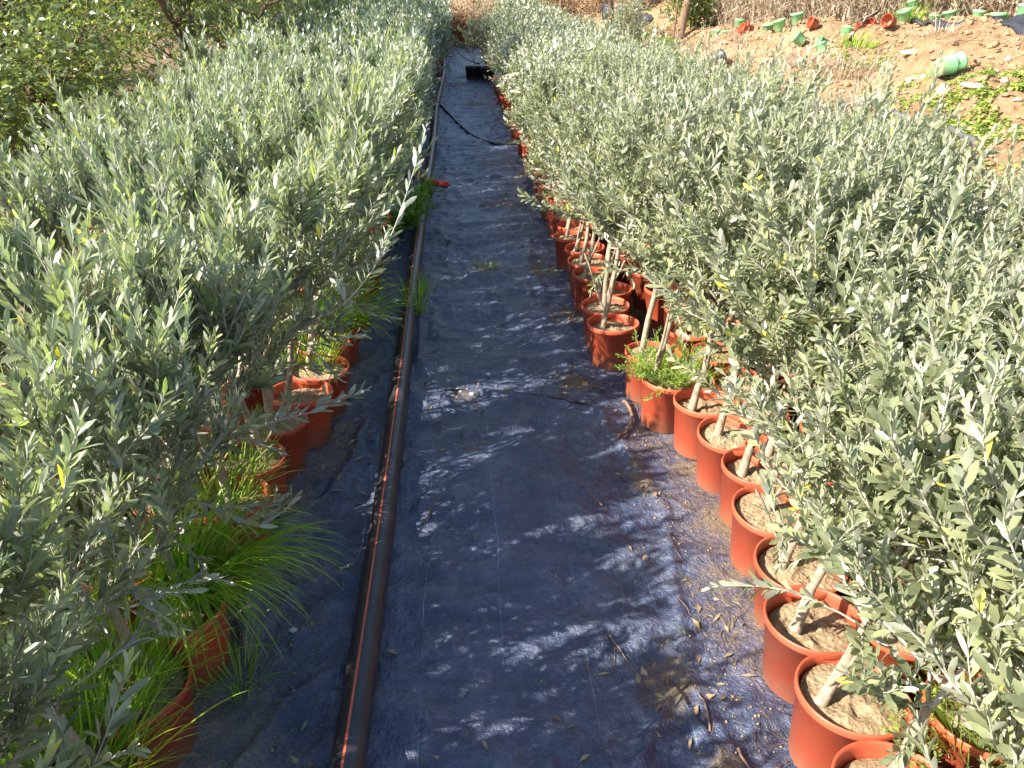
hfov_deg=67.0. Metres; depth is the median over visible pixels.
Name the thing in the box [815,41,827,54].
empty pot
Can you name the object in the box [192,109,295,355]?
potted olive
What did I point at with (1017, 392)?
potted olive
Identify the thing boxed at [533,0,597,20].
bush
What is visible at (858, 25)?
empty pot
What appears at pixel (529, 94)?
potted olive
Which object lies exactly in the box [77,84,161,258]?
potted olive
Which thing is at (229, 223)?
potted olive
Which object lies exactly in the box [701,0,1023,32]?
reeds
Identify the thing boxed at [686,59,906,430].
potted olive
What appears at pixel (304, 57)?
potted olive
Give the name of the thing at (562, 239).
potted olive
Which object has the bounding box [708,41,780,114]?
potted olive
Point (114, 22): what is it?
broadleaf tree
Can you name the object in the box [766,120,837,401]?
potted olive
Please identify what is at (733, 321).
potted olive
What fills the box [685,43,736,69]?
grass clump
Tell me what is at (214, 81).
potted olive
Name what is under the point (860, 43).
grass clump
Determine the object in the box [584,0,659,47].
olive shrub
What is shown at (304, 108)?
potted olive
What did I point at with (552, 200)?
potted olive
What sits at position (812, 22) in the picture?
empty pot
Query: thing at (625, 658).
twig
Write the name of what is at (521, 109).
potted olive
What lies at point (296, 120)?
potted olive
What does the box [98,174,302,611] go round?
potted olive
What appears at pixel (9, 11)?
broadleaf tree
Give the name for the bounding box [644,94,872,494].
potted olive
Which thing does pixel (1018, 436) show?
potted olive
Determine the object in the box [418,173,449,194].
pipe valve
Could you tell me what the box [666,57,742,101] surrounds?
potted olive
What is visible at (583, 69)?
potted olive
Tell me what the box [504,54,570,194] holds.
potted olive
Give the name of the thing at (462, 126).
hose
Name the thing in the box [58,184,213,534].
potted olive
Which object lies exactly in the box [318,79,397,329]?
potted olive
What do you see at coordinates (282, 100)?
potted olive
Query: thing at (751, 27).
empty pot
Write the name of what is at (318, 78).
potted olive
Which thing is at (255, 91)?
potted olive
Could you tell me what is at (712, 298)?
potted olive
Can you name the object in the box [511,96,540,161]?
potted olive
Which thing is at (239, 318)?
potted olive
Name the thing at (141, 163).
potted olive
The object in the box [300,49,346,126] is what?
potted olive
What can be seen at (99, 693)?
grass clump
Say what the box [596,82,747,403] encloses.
potted olive
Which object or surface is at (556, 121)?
potted olive
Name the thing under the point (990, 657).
potted olive
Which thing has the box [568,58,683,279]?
potted olive
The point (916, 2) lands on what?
empty pot
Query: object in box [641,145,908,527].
potted olive
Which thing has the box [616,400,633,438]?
twig
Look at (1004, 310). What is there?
potted olive
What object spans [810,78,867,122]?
potted olive
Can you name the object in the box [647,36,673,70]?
potted olive
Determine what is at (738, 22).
empty pot
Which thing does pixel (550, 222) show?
potted olive
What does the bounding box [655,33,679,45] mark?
weed
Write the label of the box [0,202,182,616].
potted olive
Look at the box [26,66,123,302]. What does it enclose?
potted olive
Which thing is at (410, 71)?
potted olive
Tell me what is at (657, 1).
bush
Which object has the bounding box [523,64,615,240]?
potted olive
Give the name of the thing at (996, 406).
potted olive
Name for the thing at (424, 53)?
potted olive
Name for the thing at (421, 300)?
grass clump
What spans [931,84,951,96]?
rock
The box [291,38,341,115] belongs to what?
potted olive
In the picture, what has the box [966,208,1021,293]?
potted olive
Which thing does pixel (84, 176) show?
potted olive
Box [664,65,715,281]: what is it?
potted olive
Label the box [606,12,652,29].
plastic sheet
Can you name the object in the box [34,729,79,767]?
potted olive
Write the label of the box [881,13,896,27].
empty pot
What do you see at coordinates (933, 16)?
empty pot
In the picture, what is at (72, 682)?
grass clump
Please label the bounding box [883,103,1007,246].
potted olive
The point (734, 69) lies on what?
potted olive
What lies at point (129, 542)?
weed
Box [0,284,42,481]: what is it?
potted olive
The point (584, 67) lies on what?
potted olive
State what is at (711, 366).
grass clump
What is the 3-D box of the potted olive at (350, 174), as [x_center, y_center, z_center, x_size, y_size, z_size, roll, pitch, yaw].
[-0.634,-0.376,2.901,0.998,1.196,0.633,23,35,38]
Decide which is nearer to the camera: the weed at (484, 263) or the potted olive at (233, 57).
the weed at (484, 263)
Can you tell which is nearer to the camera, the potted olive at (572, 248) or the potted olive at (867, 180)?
the potted olive at (867, 180)
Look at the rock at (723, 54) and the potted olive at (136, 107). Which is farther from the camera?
the rock at (723, 54)
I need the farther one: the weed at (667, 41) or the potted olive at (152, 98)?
the weed at (667, 41)
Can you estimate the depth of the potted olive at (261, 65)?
6.21 m
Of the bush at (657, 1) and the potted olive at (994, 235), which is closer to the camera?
the potted olive at (994, 235)
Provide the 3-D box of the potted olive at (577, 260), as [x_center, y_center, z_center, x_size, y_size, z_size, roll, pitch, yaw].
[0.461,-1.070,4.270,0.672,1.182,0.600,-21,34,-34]
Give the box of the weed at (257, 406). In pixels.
[227,404,281,431]
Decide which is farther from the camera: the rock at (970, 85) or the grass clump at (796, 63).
the grass clump at (796, 63)
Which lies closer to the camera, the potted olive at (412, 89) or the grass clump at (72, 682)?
the grass clump at (72, 682)
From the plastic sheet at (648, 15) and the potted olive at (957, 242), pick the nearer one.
the potted olive at (957, 242)
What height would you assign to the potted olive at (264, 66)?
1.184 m
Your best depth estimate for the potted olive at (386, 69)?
4.85 m
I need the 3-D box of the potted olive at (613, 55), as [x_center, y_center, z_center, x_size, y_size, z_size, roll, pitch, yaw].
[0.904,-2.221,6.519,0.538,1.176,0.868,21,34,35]
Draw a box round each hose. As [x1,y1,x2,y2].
[430,93,515,144]
[449,39,479,63]
[835,99,977,146]
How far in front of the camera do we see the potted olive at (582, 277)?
3.99 m
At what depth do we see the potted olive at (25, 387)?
1.58 m
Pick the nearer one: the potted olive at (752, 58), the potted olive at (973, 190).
the potted olive at (973, 190)
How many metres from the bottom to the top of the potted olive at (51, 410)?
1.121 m
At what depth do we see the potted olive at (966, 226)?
2.34 m
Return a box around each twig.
[421,495,441,523]
[565,419,601,504]
[609,635,644,686]
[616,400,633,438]
[697,692,711,731]
[737,747,750,767]
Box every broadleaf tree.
[0,0,152,163]
[0,0,189,225]
[4,0,206,99]
[9,0,379,107]
[134,0,365,51]
[144,0,350,34]
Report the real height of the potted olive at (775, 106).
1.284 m
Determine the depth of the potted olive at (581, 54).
6.76 m
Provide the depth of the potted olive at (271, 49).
6.38 m
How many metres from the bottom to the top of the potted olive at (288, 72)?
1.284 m
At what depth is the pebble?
2.12 m
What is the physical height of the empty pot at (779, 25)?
0.210 m
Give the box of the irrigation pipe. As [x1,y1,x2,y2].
[329,59,445,767]
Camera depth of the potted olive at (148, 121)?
3.55 m
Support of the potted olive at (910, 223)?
on the path
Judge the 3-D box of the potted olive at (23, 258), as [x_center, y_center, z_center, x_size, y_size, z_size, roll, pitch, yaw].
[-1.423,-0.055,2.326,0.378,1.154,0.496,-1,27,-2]
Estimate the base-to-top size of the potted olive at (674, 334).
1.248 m
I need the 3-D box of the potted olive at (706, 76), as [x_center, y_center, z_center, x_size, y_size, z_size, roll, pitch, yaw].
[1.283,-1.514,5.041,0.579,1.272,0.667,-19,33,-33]
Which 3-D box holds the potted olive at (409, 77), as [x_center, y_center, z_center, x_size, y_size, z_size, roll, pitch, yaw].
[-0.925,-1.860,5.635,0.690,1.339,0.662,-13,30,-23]
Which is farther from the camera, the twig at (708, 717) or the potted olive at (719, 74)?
the potted olive at (719, 74)
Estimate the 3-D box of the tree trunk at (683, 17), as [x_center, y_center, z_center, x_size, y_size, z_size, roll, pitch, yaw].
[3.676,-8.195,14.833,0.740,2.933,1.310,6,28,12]
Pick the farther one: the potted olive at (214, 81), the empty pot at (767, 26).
the empty pot at (767, 26)
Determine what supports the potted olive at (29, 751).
on the path
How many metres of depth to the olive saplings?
8.42 m
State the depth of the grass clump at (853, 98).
7.34 m
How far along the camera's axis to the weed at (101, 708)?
1.60 m
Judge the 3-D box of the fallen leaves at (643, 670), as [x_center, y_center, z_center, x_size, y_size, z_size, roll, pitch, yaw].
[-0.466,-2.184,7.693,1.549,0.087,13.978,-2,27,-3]
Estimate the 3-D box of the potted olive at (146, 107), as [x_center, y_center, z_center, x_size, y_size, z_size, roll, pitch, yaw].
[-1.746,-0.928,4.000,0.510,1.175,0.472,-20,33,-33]
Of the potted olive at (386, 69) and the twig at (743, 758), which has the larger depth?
the potted olive at (386, 69)
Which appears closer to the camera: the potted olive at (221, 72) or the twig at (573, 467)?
the twig at (573, 467)
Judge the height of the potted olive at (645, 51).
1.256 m
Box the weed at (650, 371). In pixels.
[614,326,727,401]
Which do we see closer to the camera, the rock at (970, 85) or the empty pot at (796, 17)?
the rock at (970, 85)
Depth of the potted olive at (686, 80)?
4.39 m
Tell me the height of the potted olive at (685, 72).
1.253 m
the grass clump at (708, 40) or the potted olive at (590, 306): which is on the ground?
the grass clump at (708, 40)
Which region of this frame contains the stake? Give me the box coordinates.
[673,0,678,42]
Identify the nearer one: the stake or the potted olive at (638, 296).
the potted olive at (638, 296)
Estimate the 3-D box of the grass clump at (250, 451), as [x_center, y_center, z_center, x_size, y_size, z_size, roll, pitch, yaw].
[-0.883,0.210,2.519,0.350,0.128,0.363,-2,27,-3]
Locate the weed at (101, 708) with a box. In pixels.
[0,650,149,767]
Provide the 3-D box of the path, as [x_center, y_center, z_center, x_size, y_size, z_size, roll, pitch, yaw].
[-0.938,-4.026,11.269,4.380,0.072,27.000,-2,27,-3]
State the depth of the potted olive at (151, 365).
1.67 m
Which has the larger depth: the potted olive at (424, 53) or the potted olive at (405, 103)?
the potted olive at (424, 53)
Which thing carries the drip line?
on the path
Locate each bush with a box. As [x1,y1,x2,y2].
[109,61,189,113]
[447,0,493,45]
[449,0,497,17]
[457,0,494,30]
[476,0,539,42]
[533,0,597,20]
[572,0,624,17]
[615,0,668,9]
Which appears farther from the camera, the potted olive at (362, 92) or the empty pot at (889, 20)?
the empty pot at (889, 20)
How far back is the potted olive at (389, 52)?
6.47 m
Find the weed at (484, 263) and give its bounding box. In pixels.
[470,256,504,270]
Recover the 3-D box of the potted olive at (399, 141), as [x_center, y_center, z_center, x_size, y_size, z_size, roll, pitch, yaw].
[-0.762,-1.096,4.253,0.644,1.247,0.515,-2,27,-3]
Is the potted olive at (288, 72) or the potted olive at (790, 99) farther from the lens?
the potted olive at (288, 72)
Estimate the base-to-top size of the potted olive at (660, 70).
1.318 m
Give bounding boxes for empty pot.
[712,29,720,36]
[735,19,745,26]
[737,23,749,33]
[746,22,754,31]
[762,23,773,32]
[773,18,785,31]
[790,12,803,24]
[792,31,806,46]
[806,16,818,28]
[814,35,829,45]
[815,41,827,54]
[840,25,853,37]
[853,22,866,31]
[865,17,878,25]
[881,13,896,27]
[897,8,911,21]
[906,0,919,9]
[929,14,942,19]
[930,51,967,76]
[942,9,959,19]
[972,9,986,15]
[990,12,1008,19]
[1017,3,1023,14]
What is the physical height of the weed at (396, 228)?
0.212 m
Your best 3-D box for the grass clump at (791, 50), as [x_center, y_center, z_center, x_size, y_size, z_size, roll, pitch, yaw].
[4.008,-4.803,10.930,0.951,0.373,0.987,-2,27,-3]
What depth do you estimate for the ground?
9.07 m
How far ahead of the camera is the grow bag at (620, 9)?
20.84 m
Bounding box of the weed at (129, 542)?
[71,510,173,582]
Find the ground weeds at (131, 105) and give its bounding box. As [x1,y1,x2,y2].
[27,84,173,307]
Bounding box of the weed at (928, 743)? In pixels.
[875,673,1023,767]
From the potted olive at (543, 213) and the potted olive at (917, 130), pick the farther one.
the potted olive at (543, 213)
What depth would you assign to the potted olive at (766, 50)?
4.56 m
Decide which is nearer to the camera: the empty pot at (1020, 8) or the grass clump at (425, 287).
the grass clump at (425, 287)
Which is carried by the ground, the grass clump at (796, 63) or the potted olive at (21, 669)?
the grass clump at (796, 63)
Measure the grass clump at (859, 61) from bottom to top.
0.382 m
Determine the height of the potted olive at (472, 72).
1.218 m
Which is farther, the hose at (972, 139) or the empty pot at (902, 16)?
the empty pot at (902, 16)
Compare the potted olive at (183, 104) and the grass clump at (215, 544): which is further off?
the potted olive at (183, 104)
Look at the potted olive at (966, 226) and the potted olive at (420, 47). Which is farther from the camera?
the potted olive at (420, 47)
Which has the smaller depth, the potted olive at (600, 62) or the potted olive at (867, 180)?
the potted olive at (867, 180)
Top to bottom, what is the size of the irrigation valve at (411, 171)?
0.288 m
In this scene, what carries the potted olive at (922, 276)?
on the path
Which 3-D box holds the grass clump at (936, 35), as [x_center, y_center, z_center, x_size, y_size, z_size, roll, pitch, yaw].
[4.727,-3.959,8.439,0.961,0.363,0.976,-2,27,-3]
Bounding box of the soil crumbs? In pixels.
[201,249,786,767]
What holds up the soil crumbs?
on the path
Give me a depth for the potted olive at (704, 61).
5.14 m
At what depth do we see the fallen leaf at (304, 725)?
1.87 m
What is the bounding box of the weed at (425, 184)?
[395,175,443,198]
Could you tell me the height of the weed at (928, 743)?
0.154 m
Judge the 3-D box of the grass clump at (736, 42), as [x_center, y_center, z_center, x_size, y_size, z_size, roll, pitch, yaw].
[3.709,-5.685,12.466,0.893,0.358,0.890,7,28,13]
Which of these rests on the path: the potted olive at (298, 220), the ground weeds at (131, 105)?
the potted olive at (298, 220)
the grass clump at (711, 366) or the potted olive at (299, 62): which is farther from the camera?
the potted olive at (299, 62)
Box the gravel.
[705,11,1023,183]
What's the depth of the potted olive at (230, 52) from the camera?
6.49 m
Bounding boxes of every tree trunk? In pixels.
[608,0,612,26]
[677,0,690,39]
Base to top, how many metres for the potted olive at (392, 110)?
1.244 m
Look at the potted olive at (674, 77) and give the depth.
5.54 m
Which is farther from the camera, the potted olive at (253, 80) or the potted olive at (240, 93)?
the potted olive at (253, 80)
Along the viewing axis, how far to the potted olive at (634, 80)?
4.07 m
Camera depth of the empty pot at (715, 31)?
14.65 m
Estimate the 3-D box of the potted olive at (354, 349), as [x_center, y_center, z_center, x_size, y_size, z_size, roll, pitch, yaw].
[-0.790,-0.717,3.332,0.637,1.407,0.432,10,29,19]
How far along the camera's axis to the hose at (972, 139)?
6.54 m
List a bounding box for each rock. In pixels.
[706,49,726,67]
[900,49,915,54]
[904,75,918,80]
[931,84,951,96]
[951,41,958,45]
[959,82,985,88]
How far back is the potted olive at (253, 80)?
5.44 m
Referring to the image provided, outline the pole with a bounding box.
[848,2,887,41]
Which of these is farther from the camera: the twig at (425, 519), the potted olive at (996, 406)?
the twig at (425, 519)
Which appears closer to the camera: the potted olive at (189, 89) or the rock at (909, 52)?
the potted olive at (189, 89)
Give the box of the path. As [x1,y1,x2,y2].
[0,46,971,767]
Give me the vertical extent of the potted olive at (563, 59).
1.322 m
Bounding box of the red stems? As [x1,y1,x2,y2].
[978,0,1021,17]
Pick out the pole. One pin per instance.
(865, 21)
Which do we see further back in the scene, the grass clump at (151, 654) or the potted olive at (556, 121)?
the potted olive at (556, 121)
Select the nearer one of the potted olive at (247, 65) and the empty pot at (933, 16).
the potted olive at (247, 65)
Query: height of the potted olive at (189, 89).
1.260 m
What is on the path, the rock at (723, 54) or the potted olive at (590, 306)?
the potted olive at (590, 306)
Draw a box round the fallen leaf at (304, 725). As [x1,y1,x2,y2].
[301,721,306,730]
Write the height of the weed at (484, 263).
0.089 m
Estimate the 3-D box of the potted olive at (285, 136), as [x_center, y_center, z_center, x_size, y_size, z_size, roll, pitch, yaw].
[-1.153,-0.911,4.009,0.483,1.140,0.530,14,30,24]
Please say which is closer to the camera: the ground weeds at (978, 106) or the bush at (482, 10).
the ground weeds at (978, 106)
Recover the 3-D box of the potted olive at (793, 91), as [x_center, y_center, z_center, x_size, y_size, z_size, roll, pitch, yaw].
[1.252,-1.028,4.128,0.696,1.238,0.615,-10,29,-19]
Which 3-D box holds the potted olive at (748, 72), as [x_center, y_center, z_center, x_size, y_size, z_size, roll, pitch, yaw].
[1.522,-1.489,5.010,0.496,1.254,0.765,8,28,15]
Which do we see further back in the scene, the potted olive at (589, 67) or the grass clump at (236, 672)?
the potted olive at (589, 67)
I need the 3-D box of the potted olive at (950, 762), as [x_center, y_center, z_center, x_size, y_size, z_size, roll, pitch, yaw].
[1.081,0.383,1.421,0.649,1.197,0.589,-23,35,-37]
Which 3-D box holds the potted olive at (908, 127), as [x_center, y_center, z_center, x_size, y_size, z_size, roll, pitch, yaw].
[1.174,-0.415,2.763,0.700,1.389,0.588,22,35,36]
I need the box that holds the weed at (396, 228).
[382,214,406,240]
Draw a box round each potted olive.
[0,136,66,339]
[0,142,117,415]
[0,192,129,527]
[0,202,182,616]
[0,274,235,767]
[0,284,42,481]
[0,366,146,727]
[0,399,179,767]
[0,540,151,767]
[0,736,69,767]
[5,105,117,336]
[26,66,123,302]
[30,268,238,690]
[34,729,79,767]
[41,96,136,330]
[54,114,231,479]
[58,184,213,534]
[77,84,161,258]
[84,119,198,393]
[90,93,176,301]
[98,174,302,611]
[110,89,165,138]
[117,84,179,180]
[118,209,371,564]
[134,63,196,245]
[138,90,214,259]
[140,48,195,121]
[144,121,276,417]
[147,112,244,337]
[158,74,208,187]
[161,97,242,213]
[169,53,205,102]
[175,161,305,519]
[188,56,223,82]
[189,45,220,86]
[189,65,276,221]
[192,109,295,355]
[193,69,217,115]
[195,52,240,103]
[195,156,352,480]
[199,55,275,247]
[208,48,240,83]
[211,49,259,107]
[214,39,246,75]
[214,47,250,73]
[220,54,277,220]
[225,77,306,332]
[228,45,269,101]
[230,59,288,155]
[233,125,371,449]
[239,60,262,107]
[241,53,272,79]
[241,89,314,278]
[245,111,429,418]
[246,51,311,124]
[248,31,290,66]
[249,56,270,74]
[257,51,280,86]
[261,97,318,259]
[264,38,315,101]
[265,82,402,384]
[268,40,411,366]
[270,36,380,342]
[271,61,325,148]
[272,52,324,150]
[275,43,323,82]
[281,55,321,80]
[287,74,325,134]
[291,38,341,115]
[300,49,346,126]
[304,48,325,79]
[307,64,418,250]
[307,69,422,302]
[317,66,429,296]
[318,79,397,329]
[321,62,351,100]
[323,65,438,238]
[324,64,360,97]
[325,55,357,84]
[339,43,365,76]
[348,27,429,170]
[349,56,410,224]
[365,65,425,267]
[370,33,426,187]
[372,37,423,144]
[375,42,416,74]
[382,45,431,217]
[387,29,427,176]
[387,38,435,195]
[393,42,429,125]
[452,10,488,79]
[468,15,500,81]
[503,53,579,177]
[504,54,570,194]
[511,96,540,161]
[513,50,568,189]
[514,46,573,202]
[514,87,590,219]
[516,62,584,189]
[517,67,658,313]
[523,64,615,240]
[523,84,591,237]
[524,59,589,243]
[531,73,594,203]
[531,89,663,280]
[537,43,633,130]
[546,89,625,270]
[548,74,640,296]
[552,47,608,103]
[555,36,688,302]
[557,25,605,72]
[560,73,715,370]
[561,37,609,116]
[563,36,610,83]
[563,82,693,347]
[564,62,650,242]
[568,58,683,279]
[570,71,669,259]
[580,29,627,68]
[584,29,639,75]
[584,49,645,204]
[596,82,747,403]
[598,23,705,295]
[600,75,667,253]
[603,78,738,311]
[606,45,648,75]
[608,32,672,85]
[608,35,677,89]
[609,45,658,82]
[619,46,837,433]
[620,35,673,75]
[620,66,729,331]
[640,86,751,363]
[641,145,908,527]
[642,61,793,327]
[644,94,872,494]
[645,27,829,387]
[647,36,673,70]
[648,29,680,76]
[654,49,692,93]
[657,54,707,249]
[659,32,695,83]
[660,47,714,90]
[660,99,854,397]
[662,108,863,460]
[664,23,720,74]
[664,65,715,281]
[664,86,813,305]
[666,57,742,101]
[666,200,936,576]
[672,41,701,75]
[675,34,715,85]
[675,44,736,98]
[676,45,726,85]
[681,68,748,269]
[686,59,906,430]
[693,59,733,289]
[696,43,759,104]
[701,290,1023,767]
[705,80,831,369]
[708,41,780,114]
[709,57,741,90]
[710,37,760,80]
[711,113,958,475]
[714,232,1015,628]
[719,79,797,340]
[720,150,1021,518]
[725,50,781,95]
[731,67,810,131]
[735,36,829,129]
[738,61,843,304]
[738,273,1023,703]
[740,66,830,133]
[752,46,794,91]
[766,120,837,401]
[768,57,900,159]
[776,54,934,432]
[778,119,967,474]
[790,88,894,147]
[792,161,1017,465]
[794,80,910,340]
[806,323,1023,711]
[806,350,1023,767]
[808,98,866,144]
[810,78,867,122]
[823,220,1023,604]
[832,49,970,222]
[856,75,932,145]
[878,168,1023,574]
[881,461,1023,767]
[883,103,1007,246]
[885,83,991,256]
[886,96,964,154]
[888,106,1018,237]
[901,124,1023,299]
[910,241,1023,660]
[914,143,1023,257]
[915,435,1023,767]
[919,414,1023,708]
[925,362,1022,672]
[945,164,1023,266]
[946,579,1020,665]
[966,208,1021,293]
[971,565,1023,659]
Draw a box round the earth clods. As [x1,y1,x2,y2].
[667,8,1023,230]
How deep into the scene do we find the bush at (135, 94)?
6.99 m
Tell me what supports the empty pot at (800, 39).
on the ground
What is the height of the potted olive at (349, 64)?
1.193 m
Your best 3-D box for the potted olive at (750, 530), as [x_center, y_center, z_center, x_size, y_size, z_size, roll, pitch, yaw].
[0.858,0.034,2.158,0.515,1.145,0.823,-12,29,-22]
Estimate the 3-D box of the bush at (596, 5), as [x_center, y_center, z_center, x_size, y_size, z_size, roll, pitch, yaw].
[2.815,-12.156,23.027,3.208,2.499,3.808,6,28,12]
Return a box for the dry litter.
[668,10,1023,180]
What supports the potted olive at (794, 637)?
on the path
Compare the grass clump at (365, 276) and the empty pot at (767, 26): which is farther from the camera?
the empty pot at (767, 26)
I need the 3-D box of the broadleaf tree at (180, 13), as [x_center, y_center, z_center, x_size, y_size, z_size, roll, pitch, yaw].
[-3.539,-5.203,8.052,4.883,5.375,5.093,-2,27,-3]
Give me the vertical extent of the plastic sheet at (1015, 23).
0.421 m
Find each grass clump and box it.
[0,521,174,677]
[0,612,107,766]
[0,612,247,767]
[1,555,262,749]
[69,430,356,691]
[152,427,294,519]
[191,603,294,716]
[199,422,289,476]
[270,295,365,367]
[278,255,429,340]
[283,334,341,376]
[296,248,401,296]
[384,268,445,315]
[409,264,432,295]
[646,18,671,34]
[650,346,727,383]
[667,13,742,53]
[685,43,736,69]
[690,33,727,49]
[727,24,764,43]
[769,41,817,58]
[775,39,841,68]
[788,34,847,69]
[801,45,880,79]
[827,28,883,47]
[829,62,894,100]
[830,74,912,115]
[839,39,915,71]
[880,645,1022,767]
[881,0,937,22]
[900,6,986,39]
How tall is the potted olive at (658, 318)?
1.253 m
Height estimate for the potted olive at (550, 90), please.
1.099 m
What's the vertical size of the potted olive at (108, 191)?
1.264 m
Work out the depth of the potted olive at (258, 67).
6.00 m
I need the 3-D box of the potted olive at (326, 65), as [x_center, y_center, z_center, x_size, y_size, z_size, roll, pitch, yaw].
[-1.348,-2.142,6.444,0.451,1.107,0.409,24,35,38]
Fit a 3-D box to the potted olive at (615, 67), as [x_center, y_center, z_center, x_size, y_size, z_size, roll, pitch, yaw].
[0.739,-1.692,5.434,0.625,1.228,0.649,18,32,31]
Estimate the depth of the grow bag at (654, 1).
20.43 m
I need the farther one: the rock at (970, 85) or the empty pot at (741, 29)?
the empty pot at (741, 29)
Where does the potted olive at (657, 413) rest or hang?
on the path
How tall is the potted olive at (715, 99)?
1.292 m
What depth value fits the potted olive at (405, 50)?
5.25 m
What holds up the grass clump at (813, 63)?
on the ground
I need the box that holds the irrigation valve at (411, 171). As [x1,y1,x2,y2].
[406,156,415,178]
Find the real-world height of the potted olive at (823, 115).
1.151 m
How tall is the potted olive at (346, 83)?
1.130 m
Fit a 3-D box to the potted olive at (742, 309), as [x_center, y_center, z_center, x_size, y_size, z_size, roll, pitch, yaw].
[0.954,-0.164,2.413,0.700,1.270,0.616,5,28,10]
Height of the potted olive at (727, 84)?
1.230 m
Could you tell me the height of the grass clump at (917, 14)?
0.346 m
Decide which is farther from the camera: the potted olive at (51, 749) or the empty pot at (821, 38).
the empty pot at (821, 38)
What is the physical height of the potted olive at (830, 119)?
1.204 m
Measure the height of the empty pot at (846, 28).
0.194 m
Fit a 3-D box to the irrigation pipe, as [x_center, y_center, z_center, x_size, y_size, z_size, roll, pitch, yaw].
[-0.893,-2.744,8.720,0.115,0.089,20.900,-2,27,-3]
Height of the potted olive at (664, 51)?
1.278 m
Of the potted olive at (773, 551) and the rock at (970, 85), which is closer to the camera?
the potted olive at (773, 551)
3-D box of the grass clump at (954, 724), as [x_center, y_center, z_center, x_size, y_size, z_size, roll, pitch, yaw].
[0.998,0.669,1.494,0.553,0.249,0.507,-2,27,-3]
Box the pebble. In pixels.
[289,627,297,632]
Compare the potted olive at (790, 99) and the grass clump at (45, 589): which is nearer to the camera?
the grass clump at (45, 589)
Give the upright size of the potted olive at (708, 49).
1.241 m
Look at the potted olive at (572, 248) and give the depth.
4.55 m
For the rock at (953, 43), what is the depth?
8.35 m
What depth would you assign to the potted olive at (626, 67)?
5.40 m
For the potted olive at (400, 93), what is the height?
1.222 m
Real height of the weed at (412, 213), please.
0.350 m
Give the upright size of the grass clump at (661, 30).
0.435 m
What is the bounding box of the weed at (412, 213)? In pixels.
[385,181,434,230]
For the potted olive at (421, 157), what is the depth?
4.85 m
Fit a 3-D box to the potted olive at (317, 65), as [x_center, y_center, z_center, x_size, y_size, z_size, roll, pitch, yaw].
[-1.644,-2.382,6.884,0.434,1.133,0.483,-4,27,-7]
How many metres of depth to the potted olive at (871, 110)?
3.46 m
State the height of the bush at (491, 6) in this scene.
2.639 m
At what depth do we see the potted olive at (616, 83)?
4.54 m
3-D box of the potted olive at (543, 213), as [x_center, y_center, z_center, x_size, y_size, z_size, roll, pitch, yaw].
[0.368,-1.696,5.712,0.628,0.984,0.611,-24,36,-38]
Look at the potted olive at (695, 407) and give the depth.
2.56 m
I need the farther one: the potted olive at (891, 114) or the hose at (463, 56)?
the hose at (463, 56)
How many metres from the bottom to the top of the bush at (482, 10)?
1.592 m
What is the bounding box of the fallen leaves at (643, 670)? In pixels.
[261,92,761,767]
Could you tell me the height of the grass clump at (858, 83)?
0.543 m
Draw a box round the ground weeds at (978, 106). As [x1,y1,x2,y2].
[645,21,1023,223]
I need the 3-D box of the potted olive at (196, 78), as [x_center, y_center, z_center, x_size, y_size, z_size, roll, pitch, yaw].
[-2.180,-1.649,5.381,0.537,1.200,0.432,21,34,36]
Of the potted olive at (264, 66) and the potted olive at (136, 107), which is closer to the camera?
the potted olive at (136, 107)
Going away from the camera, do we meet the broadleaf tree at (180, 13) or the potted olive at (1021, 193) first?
the potted olive at (1021, 193)
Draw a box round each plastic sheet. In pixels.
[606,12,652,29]
[911,14,1023,35]
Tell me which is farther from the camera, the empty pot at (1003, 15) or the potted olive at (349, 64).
the empty pot at (1003, 15)
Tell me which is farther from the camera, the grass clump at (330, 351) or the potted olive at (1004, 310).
the grass clump at (330, 351)
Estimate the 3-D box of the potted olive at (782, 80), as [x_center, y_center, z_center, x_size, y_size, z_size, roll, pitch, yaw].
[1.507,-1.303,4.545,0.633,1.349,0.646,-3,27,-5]
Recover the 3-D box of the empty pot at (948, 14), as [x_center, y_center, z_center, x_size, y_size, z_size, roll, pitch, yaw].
[5.709,-4.795,10.084,0.206,0.178,0.206,-2,27,-3]
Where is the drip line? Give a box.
[444,388,590,405]
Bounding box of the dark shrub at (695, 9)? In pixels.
[650,0,725,28]
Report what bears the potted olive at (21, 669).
on the path
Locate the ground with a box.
[0,0,1023,320]
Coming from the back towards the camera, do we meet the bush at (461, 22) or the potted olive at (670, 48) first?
the bush at (461, 22)
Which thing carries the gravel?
on the ground
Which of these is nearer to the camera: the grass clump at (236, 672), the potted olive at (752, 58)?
the grass clump at (236, 672)
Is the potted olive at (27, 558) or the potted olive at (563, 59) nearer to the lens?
the potted olive at (27, 558)
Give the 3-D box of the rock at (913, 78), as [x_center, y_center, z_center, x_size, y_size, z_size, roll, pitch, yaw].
[4.145,-3.153,7.983,0.222,0.063,0.080,-6,28,-11]

